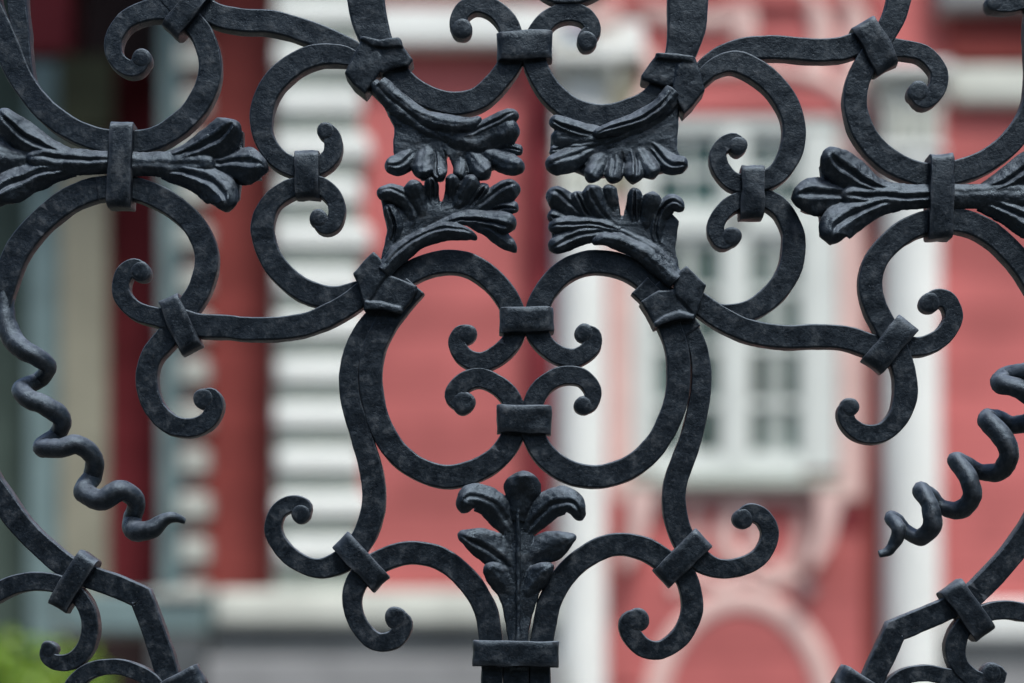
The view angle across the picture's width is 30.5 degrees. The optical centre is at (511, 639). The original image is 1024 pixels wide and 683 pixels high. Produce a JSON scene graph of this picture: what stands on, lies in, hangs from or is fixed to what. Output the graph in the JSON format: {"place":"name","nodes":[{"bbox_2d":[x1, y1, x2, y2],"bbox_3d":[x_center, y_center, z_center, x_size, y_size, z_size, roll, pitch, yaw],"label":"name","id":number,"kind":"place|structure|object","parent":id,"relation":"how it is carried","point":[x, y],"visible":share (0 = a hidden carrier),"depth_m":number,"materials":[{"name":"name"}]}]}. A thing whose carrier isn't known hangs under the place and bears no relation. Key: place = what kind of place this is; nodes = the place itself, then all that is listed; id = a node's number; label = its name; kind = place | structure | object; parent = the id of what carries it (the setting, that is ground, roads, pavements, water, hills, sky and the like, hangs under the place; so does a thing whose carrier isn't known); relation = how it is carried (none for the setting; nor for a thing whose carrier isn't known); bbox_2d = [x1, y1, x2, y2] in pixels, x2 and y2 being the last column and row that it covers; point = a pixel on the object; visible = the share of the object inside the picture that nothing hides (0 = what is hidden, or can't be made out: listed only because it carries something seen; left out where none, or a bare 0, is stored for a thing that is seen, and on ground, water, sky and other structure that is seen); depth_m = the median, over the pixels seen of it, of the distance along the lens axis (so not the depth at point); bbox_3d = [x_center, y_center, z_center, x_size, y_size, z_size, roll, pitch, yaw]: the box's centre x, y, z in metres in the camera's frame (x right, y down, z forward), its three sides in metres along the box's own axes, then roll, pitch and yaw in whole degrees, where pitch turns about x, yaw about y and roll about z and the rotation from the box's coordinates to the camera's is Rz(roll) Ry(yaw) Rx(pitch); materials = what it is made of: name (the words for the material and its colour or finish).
{"place":"outdoors","nodes":[
{"label":"outdoors","id":0,"kind":"place"},
{"bbox_2d":[218,656,472,656],"bbox_3d":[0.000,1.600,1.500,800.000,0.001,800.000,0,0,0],"label":"ground","id":1,"kind":"structure","parent":0,"point":[345,656],"depth_m":181.82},
{"bbox_2d":[0,620,115,682],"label":"garden shrub","id":2,"kind":"object","parent":1,"relation":"on","point":[17,667],"visible":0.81,"depth_m":10.35,"materials":[{"name":"green plant"}]},
{"bbox_2d":[0,0,1023,682],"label":"iron fence","id":3,"kind":"object","parent":1,"relation":"on","point":[848,194],"visible":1,"depth_m":1.50,"materials":[{"name":"black metal"}]},
{"bbox_2d":[0,0,1023,682],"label":"red house","id":4,"kind":"structure","parent":0,"point":[824,594],"depth_m":13.44,"materials":[{"name":"red plaster"},{"name":"white plaster"},{"name":"grey stone"}]},
{"bbox_2d":[607,63,862,571],"bbox_3d":[1.575,-2.307,13.385,1.888,3.647,0.330,0,0,0],"label":"window","id":5,"kind":"structure","parent":4,"relation":"in","point":[794,402],"depth_m":13.39,"materials":[{"name":"paint"}]}
]}

